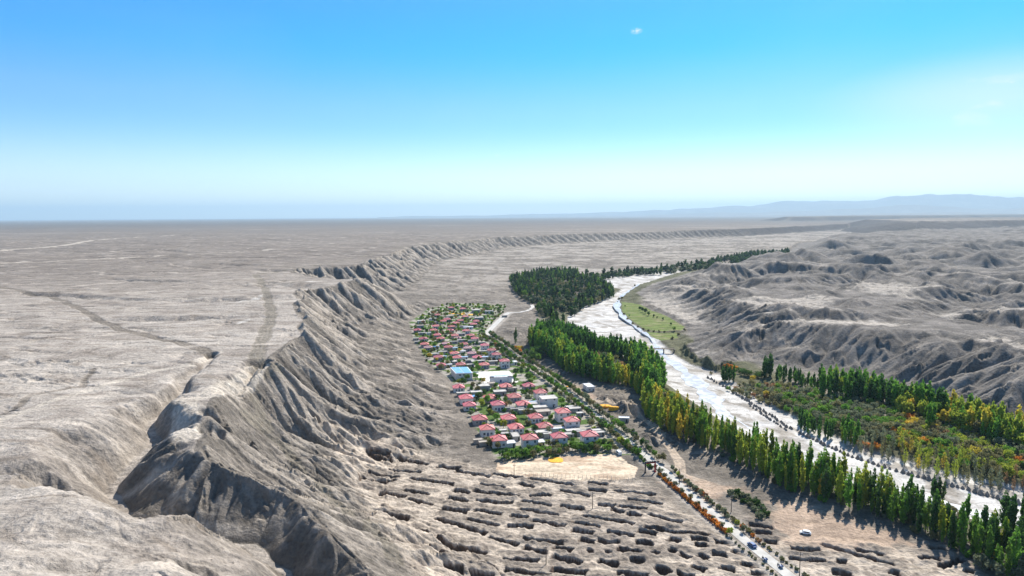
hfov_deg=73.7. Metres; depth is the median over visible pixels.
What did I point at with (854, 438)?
poplar
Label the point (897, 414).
thicket tree
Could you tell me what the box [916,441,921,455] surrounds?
young tree
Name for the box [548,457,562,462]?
maize spread
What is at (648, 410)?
poplar
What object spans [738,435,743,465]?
poplar
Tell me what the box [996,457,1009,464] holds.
thicket tree
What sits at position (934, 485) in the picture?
poplar
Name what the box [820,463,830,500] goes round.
poplar
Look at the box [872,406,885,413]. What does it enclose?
thicket tree
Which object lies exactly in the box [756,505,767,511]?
bush
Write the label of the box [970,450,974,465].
young tree
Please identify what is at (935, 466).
young tree
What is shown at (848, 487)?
poplar
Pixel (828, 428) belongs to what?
poplar
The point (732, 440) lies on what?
poplar
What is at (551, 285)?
wood
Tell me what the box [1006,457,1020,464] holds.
thicket tree
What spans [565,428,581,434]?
shed
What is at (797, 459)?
poplar
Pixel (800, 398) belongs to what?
thicket tree
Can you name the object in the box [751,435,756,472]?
poplar
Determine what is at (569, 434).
shed
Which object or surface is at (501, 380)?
building
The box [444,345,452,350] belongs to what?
house
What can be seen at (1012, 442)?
thicket tree
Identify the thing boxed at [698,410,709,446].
poplar
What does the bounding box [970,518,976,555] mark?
poplar
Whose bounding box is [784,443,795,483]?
poplar
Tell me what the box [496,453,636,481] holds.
sand lot
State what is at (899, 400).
tall tree
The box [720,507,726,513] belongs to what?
street tree
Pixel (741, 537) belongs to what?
road
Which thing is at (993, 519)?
poplar
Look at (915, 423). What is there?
thicket tree
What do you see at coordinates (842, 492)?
poplar
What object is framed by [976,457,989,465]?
thicket tree
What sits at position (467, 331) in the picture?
house
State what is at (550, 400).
house
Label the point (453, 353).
house
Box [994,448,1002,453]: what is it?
thicket tree
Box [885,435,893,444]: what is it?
thicket tree
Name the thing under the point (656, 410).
poplar
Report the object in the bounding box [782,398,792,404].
thicket tree
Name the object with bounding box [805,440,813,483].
poplar
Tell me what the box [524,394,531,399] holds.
garden tree
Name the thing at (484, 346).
house
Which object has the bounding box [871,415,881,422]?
thicket tree
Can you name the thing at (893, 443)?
young tree
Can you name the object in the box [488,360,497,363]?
shed
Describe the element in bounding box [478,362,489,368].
house
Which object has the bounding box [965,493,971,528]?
poplar
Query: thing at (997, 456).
thicket tree
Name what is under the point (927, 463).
young tree
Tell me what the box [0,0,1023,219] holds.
sky
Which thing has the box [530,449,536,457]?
hedge tree
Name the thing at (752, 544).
car
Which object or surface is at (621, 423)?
street tree
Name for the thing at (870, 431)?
thicket tree
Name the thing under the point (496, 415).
garden tree
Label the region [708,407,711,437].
poplar
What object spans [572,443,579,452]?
hedge tree
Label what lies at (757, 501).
bush
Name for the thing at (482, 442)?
shed
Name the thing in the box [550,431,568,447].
house
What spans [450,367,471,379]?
hall
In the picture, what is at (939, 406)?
tall tree
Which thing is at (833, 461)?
poplar
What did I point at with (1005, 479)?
young tree
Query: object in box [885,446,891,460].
young tree
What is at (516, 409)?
shed
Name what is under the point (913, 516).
poplar
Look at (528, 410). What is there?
garden tree
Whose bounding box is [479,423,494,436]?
house
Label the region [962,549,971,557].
undergrowth bush
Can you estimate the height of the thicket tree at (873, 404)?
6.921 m
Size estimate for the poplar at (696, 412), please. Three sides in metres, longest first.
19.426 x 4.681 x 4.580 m
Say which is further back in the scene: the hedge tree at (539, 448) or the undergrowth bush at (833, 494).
the hedge tree at (539, 448)
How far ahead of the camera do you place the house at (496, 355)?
614.39 m
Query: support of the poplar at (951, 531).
on the riverbed
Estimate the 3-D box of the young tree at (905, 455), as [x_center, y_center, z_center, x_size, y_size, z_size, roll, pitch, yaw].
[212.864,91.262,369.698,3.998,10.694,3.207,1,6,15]
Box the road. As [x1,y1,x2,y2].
[488,336,795,575]
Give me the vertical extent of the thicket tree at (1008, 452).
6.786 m
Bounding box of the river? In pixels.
[613,284,729,420]
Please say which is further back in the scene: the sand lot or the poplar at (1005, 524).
the sand lot
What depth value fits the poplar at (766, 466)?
338.39 m
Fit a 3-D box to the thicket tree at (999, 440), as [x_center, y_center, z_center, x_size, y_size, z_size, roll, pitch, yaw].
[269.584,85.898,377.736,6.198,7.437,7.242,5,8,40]
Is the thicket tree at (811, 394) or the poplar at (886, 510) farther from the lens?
the thicket tree at (811, 394)
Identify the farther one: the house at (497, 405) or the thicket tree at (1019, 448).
the house at (497, 405)
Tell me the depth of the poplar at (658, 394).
432.61 m
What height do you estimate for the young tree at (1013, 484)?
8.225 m
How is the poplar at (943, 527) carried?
on the ground
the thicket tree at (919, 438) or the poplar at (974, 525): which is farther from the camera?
the thicket tree at (919, 438)
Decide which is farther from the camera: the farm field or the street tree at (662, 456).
the farm field
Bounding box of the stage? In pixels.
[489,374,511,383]
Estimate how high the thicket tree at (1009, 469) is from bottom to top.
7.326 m
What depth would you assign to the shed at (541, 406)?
457.63 m
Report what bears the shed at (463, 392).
on the ground
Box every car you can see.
[747,542,756,547]
[800,529,810,534]
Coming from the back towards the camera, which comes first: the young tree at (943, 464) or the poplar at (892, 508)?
the young tree at (943, 464)
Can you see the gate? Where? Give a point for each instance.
(649, 462)
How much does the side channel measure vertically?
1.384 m
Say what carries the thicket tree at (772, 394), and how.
on the riverbed
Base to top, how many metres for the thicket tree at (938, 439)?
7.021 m
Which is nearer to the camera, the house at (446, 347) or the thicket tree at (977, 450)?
the thicket tree at (977, 450)
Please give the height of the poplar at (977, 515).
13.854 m
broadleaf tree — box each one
[744,369,752,375]
[757,371,764,377]
[950,506,957,512]
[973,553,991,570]
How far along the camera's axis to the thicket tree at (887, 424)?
410.17 m
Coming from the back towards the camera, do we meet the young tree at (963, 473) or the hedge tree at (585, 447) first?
the hedge tree at (585, 447)
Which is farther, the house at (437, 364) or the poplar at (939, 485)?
the house at (437, 364)
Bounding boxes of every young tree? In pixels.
[856,435,860,450]
[858,436,863,452]
[864,432,867,448]
[869,439,873,456]
[880,442,884,458]
[882,432,887,448]
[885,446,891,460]
[890,435,896,449]
[900,433,906,449]
[901,447,907,465]
[909,435,913,454]
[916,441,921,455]
[916,454,920,469]
[920,453,927,473]
[925,452,930,468]
[932,443,938,460]
[933,457,939,476]
[941,452,948,469]
[944,460,949,480]
[949,441,953,457]
[951,459,956,475]
[953,459,959,480]
[956,450,962,466]
[960,443,965,460]
[960,460,966,478]
[965,463,971,485]
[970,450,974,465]
[972,466,977,483]
[973,456,977,470]
[977,469,984,487]
[979,452,983,466]
[979,466,985,481]
[985,453,990,474]
[987,467,995,483]
[988,470,993,488]
[997,469,1003,490]
[1003,472,1008,485]
[1011,477,1015,491]
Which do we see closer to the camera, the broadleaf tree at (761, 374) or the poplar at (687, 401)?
the poplar at (687, 401)
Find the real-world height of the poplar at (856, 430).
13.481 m
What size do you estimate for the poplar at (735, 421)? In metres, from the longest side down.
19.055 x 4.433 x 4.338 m
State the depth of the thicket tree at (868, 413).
429.33 m
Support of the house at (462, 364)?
on the ground
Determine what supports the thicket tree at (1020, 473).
on the riverbed
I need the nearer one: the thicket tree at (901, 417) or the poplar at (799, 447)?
the poplar at (799, 447)
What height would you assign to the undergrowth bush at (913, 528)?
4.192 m
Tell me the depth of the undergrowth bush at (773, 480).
331.19 m
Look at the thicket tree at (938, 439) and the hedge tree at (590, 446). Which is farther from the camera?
the thicket tree at (938, 439)
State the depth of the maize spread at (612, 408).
454.14 m
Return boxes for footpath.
[512,304,534,312]
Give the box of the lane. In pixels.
[486,312,511,334]
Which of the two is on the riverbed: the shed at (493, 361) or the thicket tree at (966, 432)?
the thicket tree at (966, 432)
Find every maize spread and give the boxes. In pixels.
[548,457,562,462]
[600,404,611,408]
[608,406,618,410]
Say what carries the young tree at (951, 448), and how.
on the riverbed
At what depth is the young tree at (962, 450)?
361.85 m
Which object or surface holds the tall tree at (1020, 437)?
on the ground
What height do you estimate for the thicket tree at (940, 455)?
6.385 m
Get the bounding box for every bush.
[727,489,734,495]
[728,454,736,461]
[734,488,741,493]
[740,493,749,500]
[750,505,756,510]
[752,498,760,505]
[755,511,765,519]
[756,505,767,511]
[762,509,770,516]
[771,477,778,483]
[786,483,794,491]
[817,494,828,502]
[827,492,835,498]
[839,497,845,504]
[899,514,911,523]
[909,526,920,533]
[926,530,940,540]
[948,541,958,548]
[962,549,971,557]
[984,559,1013,575]
[1010,559,1023,575]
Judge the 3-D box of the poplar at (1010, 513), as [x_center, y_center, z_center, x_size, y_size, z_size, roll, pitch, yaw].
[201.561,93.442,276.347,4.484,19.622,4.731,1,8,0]
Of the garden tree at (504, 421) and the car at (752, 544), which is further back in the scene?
the garden tree at (504, 421)
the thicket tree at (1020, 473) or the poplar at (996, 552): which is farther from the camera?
the thicket tree at (1020, 473)
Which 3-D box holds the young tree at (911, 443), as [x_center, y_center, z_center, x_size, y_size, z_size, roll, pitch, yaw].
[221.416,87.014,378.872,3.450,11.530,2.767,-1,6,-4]
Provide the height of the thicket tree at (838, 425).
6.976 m
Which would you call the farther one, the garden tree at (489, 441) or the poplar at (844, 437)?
the poplar at (844, 437)
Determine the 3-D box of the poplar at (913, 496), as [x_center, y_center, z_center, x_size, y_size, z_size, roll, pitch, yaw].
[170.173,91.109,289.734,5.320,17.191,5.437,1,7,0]
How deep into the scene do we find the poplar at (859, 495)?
298.22 m
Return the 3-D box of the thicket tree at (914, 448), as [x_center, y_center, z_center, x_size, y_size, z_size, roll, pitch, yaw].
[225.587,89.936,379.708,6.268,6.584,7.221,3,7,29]
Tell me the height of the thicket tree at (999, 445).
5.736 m
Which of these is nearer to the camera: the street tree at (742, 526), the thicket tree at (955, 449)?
the street tree at (742, 526)
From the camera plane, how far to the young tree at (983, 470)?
346.71 m
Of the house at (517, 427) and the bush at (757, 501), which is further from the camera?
the house at (517, 427)
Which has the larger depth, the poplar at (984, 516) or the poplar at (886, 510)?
the poplar at (886, 510)
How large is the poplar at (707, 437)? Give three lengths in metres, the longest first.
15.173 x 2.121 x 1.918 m
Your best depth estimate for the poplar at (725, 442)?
372.26 m
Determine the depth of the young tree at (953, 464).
354.43 m
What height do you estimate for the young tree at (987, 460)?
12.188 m
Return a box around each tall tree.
[895,395,907,410]
[898,400,915,418]
[907,398,915,406]
[916,400,926,414]
[923,404,935,416]
[933,402,943,413]
[936,409,950,423]
[946,410,960,429]
[955,412,971,425]
[973,419,981,433]
[999,423,1012,436]
[1009,430,1023,444]
[1017,434,1023,444]
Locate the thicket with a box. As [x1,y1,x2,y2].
[726,379,844,401]
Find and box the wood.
[509,247,789,320]
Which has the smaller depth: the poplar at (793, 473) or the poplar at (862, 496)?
the poplar at (862, 496)
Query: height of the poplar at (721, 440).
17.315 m
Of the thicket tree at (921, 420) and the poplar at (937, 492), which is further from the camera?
the thicket tree at (921, 420)
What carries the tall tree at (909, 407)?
on the ground
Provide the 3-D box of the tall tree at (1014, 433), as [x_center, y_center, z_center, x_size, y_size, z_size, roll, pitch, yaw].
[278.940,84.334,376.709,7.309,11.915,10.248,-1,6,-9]
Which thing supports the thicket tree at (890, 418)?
on the riverbed
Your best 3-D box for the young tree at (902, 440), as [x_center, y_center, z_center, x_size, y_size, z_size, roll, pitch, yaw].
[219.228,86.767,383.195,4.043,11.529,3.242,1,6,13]
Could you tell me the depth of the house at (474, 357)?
615.39 m
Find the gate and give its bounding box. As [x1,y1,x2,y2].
[644,461,656,472]
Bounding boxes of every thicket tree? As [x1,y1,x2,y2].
[769,392,776,400]
[772,398,780,405]
[775,393,782,400]
[777,402,784,408]
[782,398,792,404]
[783,405,790,411]
[797,395,806,400]
[807,392,814,398]
[813,411,823,418]
[817,405,828,412]
[828,418,836,427]
[830,407,839,412]
[832,400,840,407]
[833,420,840,429]
[840,403,850,408]
[846,409,858,415]
[852,396,860,401]
[855,413,861,420]
[856,419,868,426]
[861,415,872,423]
[863,405,872,410]
[864,412,872,417]
[866,398,874,402]
[868,421,876,427]
[868,429,879,433]
[869,402,878,410]
[870,424,881,429]
[870,431,880,438]
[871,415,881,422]
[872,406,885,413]
[882,421,893,429]
[885,429,896,435]
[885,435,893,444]
[886,408,893,413]
[887,416,894,422]
[892,421,902,428]
[894,412,904,416]
[895,416,905,420]
[897,426,908,433]
[898,441,907,448]
[901,423,912,427]
[903,412,914,417]
[906,431,918,439]
[908,416,919,422]
[909,429,921,436]
[910,421,921,428]
[912,445,922,452]
[913,436,924,443]
[917,416,928,424]
[917,426,925,434]
[920,424,928,429]
[921,430,933,436]
[921,447,933,456]
[925,435,934,440]
[931,433,938,438]
[932,437,946,447]
[935,452,949,459]
[936,425,947,431]
[939,433,947,438]
[943,439,952,446]
[946,427,956,433]
[946,436,959,443]
[947,446,957,456]
[955,433,966,440]
[957,428,969,435]
[958,448,972,455]
[958,458,970,465]
[959,425,972,432]
[963,438,976,447]
[963,453,975,462]
[968,433,976,438]
[968,445,981,454]
[972,461,983,469]
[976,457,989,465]
[977,451,988,458]
[979,436,990,445]
[982,448,993,456]
[982,464,995,472]
[989,460,996,466]
[992,451,1005,459]
[992,466,1004,475]
[993,437,1005,446]
[994,443,1004,451]
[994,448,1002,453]
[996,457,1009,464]
[998,462,1014,466]
[1002,464,1016,476]
[1003,444,1017,453]
[1003,449,1015,459]
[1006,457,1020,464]
[1007,439,1017,446]
[1014,444,1023,454]
[1018,470,1023,479]
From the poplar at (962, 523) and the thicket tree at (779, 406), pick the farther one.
the thicket tree at (779, 406)
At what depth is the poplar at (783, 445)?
338.27 m
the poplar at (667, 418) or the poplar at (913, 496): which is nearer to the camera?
the poplar at (913, 496)
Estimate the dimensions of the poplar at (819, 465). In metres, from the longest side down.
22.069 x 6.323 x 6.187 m
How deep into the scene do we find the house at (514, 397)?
480.02 m
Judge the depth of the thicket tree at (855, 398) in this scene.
467.58 m
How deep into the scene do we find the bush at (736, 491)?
318.00 m
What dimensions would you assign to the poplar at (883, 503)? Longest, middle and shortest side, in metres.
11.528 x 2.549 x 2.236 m
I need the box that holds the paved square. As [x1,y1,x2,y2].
[472,371,517,385]
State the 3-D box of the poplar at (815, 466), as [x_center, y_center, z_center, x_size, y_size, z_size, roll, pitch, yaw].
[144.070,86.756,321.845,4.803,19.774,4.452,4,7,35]
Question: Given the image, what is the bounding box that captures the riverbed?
[568,270,1023,529]
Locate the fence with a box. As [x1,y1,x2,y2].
[525,472,632,480]
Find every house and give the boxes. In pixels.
[420,342,428,347]
[423,345,432,350]
[433,354,443,360]
[436,362,445,369]
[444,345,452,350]
[450,351,458,355]
[452,355,461,361]
[452,384,464,392]
[455,362,465,366]
[458,393,473,404]
[462,329,469,333]
[462,400,476,410]
[463,346,471,351]
[467,351,476,356]
[471,413,487,424]
[472,355,482,359]
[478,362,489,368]
[478,383,489,390]
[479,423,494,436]
[480,343,489,349]
[483,393,496,402]
[487,348,496,356]
[489,433,507,448]
[490,399,505,410]
[491,352,501,359]
[498,383,512,390]
[499,358,509,367]
[500,413,516,424]
[506,392,521,401]
[507,422,524,433]
[515,400,530,407]
[520,432,538,449]
[521,382,534,390]
[527,412,543,423]
[533,388,547,401]
[535,421,553,429]
[538,395,557,407]
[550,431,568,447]
[554,407,571,421]
[563,415,579,428]
[579,429,598,446]
[582,383,594,391]
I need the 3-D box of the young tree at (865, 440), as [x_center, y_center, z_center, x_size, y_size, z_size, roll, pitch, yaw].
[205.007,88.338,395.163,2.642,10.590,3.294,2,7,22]
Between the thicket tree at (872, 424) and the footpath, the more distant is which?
the footpath
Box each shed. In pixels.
[456,391,469,396]
[470,390,482,394]
[473,438,482,443]
[478,440,489,446]
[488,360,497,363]
[493,389,506,395]
[506,440,515,447]
[507,386,516,391]
[510,407,523,411]
[510,432,519,440]
[518,408,531,413]
[532,404,547,409]
[534,429,547,436]
[535,408,550,415]
[543,431,551,437]
[550,426,563,432]
[564,431,573,438]
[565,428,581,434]
[568,406,581,412]
[576,411,583,416]
[595,430,604,435]
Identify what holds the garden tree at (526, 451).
on the ground
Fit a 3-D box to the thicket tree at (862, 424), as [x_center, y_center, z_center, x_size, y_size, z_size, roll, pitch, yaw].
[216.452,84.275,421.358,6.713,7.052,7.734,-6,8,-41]
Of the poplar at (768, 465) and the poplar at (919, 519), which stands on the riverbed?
the poplar at (919, 519)
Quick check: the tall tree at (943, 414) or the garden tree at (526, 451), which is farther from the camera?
the tall tree at (943, 414)
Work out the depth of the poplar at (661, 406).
411.93 m
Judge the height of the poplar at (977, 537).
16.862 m
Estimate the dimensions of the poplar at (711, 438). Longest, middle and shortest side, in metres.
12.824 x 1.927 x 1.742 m
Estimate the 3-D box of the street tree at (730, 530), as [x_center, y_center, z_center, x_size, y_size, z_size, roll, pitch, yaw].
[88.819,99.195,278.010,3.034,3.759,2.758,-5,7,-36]
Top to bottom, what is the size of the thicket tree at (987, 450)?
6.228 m
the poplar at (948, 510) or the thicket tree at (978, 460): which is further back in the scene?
the thicket tree at (978, 460)
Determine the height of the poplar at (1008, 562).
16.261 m
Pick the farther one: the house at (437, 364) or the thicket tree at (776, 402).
the house at (437, 364)
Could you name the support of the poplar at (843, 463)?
on the ground
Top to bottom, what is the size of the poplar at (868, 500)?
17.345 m
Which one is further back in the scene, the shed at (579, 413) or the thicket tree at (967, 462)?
the shed at (579, 413)
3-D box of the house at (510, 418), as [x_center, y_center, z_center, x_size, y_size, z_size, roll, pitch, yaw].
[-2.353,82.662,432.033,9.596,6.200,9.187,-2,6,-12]
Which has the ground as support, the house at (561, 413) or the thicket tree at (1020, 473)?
the house at (561, 413)
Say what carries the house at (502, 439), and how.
on the ground
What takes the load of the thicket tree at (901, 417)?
on the riverbed
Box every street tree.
[588,398,595,406]
[618,421,625,426]
[639,437,648,444]
[658,452,666,459]
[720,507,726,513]
[726,527,733,532]
[740,524,746,531]
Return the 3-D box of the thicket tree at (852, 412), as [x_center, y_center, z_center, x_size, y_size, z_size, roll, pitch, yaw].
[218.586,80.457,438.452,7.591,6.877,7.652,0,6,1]
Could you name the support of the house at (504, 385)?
on the ground
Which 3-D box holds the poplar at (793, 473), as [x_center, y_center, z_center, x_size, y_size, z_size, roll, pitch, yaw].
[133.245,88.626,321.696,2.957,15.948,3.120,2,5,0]
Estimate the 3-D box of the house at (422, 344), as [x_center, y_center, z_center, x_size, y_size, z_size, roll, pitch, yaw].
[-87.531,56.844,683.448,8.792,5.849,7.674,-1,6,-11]
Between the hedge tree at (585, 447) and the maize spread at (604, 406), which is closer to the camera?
the hedge tree at (585, 447)
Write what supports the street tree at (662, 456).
on the ground
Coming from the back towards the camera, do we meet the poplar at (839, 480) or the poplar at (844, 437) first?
the poplar at (844, 437)
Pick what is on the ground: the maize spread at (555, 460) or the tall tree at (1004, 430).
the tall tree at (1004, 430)
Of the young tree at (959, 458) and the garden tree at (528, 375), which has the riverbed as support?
the young tree at (959, 458)
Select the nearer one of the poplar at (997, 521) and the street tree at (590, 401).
the poplar at (997, 521)
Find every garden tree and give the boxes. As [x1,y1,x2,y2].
[474,392,480,400]
[478,399,484,407]
[484,394,490,403]
[486,437,492,446]
[493,413,499,418]
[500,419,507,427]
[522,407,530,416]
[522,448,529,457]
[524,372,532,380]
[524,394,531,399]
[531,424,538,431]
[550,439,558,445]
[551,447,557,455]
[588,419,594,427]
[616,436,623,442]
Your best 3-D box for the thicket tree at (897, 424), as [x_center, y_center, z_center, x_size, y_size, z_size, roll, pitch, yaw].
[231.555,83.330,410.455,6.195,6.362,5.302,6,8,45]
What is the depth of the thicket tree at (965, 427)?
398.27 m
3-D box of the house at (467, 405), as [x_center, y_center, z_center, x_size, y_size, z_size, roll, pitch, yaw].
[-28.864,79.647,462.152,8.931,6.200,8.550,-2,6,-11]
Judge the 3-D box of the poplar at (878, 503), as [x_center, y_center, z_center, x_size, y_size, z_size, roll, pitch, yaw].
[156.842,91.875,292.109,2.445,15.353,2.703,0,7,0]
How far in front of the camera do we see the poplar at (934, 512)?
273.06 m
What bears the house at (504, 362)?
on the ground
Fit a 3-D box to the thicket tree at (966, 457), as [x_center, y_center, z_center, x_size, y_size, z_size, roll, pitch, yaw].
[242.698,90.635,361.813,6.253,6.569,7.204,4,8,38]
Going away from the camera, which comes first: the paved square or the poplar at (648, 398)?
the poplar at (648, 398)
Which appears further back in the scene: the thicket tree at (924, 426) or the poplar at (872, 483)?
the thicket tree at (924, 426)
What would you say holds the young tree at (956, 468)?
on the riverbed
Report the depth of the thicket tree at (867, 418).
425.83 m
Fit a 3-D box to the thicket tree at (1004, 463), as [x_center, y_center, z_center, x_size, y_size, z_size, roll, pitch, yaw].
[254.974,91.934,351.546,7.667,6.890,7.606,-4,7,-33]
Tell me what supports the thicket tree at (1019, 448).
on the riverbed
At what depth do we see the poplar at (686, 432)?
390.92 m
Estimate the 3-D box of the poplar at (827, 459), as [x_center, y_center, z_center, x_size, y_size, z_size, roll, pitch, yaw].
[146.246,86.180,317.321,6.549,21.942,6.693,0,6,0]
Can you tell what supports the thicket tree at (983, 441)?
on the riverbed
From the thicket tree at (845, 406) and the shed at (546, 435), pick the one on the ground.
the shed at (546, 435)
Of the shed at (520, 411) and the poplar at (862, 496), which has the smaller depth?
the poplar at (862, 496)
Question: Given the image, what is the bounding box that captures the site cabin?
[619,416,628,421]
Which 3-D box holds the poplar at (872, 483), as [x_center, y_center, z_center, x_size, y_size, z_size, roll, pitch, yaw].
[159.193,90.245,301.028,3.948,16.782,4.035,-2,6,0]
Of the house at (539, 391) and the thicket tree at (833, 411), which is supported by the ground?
the house at (539, 391)
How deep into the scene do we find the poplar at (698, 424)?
381.16 m
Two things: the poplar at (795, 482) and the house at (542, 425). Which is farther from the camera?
the house at (542, 425)
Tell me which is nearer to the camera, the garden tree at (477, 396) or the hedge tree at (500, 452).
the hedge tree at (500, 452)
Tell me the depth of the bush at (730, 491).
317.48 m
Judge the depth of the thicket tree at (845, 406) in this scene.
448.20 m
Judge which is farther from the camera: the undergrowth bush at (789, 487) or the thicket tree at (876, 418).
the thicket tree at (876, 418)
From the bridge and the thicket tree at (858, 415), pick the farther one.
the bridge
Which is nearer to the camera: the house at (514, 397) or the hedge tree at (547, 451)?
the hedge tree at (547, 451)
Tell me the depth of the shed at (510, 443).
385.64 m
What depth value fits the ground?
436.57 m
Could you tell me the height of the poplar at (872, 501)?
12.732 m
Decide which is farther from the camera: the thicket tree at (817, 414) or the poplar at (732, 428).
the thicket tree at (817, 414)
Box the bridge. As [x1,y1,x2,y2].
[649,347,674,352]
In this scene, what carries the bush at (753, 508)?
on the ground
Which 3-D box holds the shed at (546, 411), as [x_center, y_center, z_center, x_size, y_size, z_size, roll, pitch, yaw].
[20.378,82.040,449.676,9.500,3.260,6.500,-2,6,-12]
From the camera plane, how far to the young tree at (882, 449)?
380.17 m
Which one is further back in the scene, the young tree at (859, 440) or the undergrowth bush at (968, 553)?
the young tree at (859, 440)
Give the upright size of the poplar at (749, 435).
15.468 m
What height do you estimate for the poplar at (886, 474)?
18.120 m
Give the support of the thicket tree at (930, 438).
on the riverbed
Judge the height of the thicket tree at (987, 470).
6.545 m
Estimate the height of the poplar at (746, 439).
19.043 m
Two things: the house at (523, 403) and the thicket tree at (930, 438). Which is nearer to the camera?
the thicket tree at (930, 438)
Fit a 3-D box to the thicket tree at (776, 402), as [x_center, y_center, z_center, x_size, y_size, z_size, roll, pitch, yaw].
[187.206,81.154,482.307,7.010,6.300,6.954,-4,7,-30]
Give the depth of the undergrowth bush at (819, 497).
310.44 m
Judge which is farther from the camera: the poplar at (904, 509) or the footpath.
the footpath
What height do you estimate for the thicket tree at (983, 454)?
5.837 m
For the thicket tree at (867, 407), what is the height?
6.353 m
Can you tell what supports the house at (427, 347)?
on the ground
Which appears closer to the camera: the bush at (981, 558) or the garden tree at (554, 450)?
the bush at (981, 558)
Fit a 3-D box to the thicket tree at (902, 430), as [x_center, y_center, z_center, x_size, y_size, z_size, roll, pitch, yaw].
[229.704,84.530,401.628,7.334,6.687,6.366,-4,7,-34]
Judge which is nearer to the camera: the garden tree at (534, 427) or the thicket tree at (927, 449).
the thicket tree at (927, 449)
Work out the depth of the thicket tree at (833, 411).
446.10 m
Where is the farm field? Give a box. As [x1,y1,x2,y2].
[622,302,684,339]
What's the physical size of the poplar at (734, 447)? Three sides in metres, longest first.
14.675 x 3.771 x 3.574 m
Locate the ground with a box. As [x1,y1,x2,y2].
[0,194,1023,575]
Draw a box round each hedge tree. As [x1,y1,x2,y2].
[498,449,504,458]
[502,451,509,460]
[506,448,514,455]
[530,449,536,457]
[536,445,544,454]
[545,449,551,456]
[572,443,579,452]
[583,443,588,453]
[587,443,593,451]
[593,444,599,452]
[605,443,611,452]
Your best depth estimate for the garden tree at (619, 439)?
386.74 m
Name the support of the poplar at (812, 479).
on the ground
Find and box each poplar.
[644,397,646,414]
[646,391,650,414]
[646,397,652,419]
[650,396,655,423]
[653,394,658,425]
[654,388,663,409]
[656,397,665,428]
[664,392,669,411]
[665,407,668,431]
[667,401,672,432]
[670,408,675,434]
[671,392,675,406]
[673,399,679,430]
[676,412,683,440]
[680,400,684,431]
[683,402,688,434]
[683,409,688,438]
[684,420,688,442]
[685,393,689,413]
[688,408,694,432]
[688,414,693,441]
[693,404,698,422]
[693,416,696,438]
[695,411,704,446]
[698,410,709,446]
[700,424,704,446]
[706,426,708,451]
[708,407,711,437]
[711,428,712,449]
[712,414,718,452]
[718,424,724,452]
[724,422,727,453]
[725,423,730,454]
[730,422,734,442]
[730,431,734,455]
[731,416,737,431]
[732,435,737,458]
[735,427,743,459]
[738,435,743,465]
[743,432,748,465]
[745,441,748,466]
[748,429,750,447]
[749,427,758,469]
[751,421,755,442]
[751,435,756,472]
[755,434,764,474]
[762,437,766,470]
[764,428,768,455]
[764,451,767,477]
[766,452,771,479]
[767,429,774,455]
[770,442,779,476]
[774,450,783,488]
[781,439,784,456]
[783,441,788,481]
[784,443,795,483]
[784,462,787,490]
[791,460,797,488]
[794,450,799,485]
[794,468,797,493]
[797,442,803,483]
[799,454,805,494]
[804,457,809,487]
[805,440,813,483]
[810,462,816,497]
[814,452,820,474]
[815,451,825,494]
[817,473,821,493]
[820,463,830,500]
[821,451,831,471]
[827,422,829,440]
[827,467,831,498]
[829,464,835,495]
[831,452,836,486]
[834,462,839,484]
[834,465,843,504]
[839,451,848,479]
[841,475,846,498]
[842,426,846,444]
[843,473,854,509]
[849,429,851,445]
[853,424,857,443]
[853,427,856,445]
[853,477,856,503]
[855,468,859,494]
[856,478,861,512]
[856,482,864,509]
[858,461,870,507]
[866,470,872,505]
[868,475,876,503]
[869,487,874,514]
[872,467,876,486]
[875,465,885,505]
[875,486,881,518]
[881,472,894,497]
[881,493,886,513]
[883,469,888,492]
[885,487,891,508]
[885,497,890,519]
[887,487,899,523]
[894,494,898,520]
[898,486,904,510]
[898,492,910,524]
[901,486,911,520]
[908,474,914,512]
[909,483,918,520]
[911,502,916,525]
[916,501,922,534]
[917,485,925,505]
[919,489,924,526]
[922,496,931,532]
[927,493,939,533]
[931,474,936,498]
[933,489,940,505]
[936,476,941,499]
[937,500,946,535]
[940,481,946,500]
[940,518,945,543]
[945,501,950,534]
[947,510,957,548]
[956,502,968,548]
[959,526,968,554]
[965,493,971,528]
[968,515,975,546]
[970,509,979,527]
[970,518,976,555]
[973,518,983,555]
[978,505,988,531]
[978,521,985,542]
[980,520,995,556]
[984,524,993,558]
[986,512,998,547]
[993,543,999,561]
[994,512,1000,550]
[996,526,1006,552]
[997,546,1003,574]
[998,490,1009,527]
[1002,496,1016,529]
[1002,516,1009,545]
[1003,522,1012,549]
[1004,540,1013,575]
[1005,525,1023,575]
[1010,520,1023,563]
[1011,494,1018,531]
[1018,503,1023,520]
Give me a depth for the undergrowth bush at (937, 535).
272.05 m
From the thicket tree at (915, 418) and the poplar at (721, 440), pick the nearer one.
the poplar at (721, 440)
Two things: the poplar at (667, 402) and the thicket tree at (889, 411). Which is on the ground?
the poplar at (667, 402)
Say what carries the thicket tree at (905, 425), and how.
on the riverbed
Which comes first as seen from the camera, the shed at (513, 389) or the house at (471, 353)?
the shed at (513, 389)
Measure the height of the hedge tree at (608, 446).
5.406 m
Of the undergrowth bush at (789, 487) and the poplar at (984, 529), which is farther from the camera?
the undergrowth bush at (789, 487)
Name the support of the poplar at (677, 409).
on the ground
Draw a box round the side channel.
[725,412,991,519]
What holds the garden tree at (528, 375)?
on the ground
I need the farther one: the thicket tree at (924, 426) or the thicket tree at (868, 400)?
the thicket tree at (868, 400)

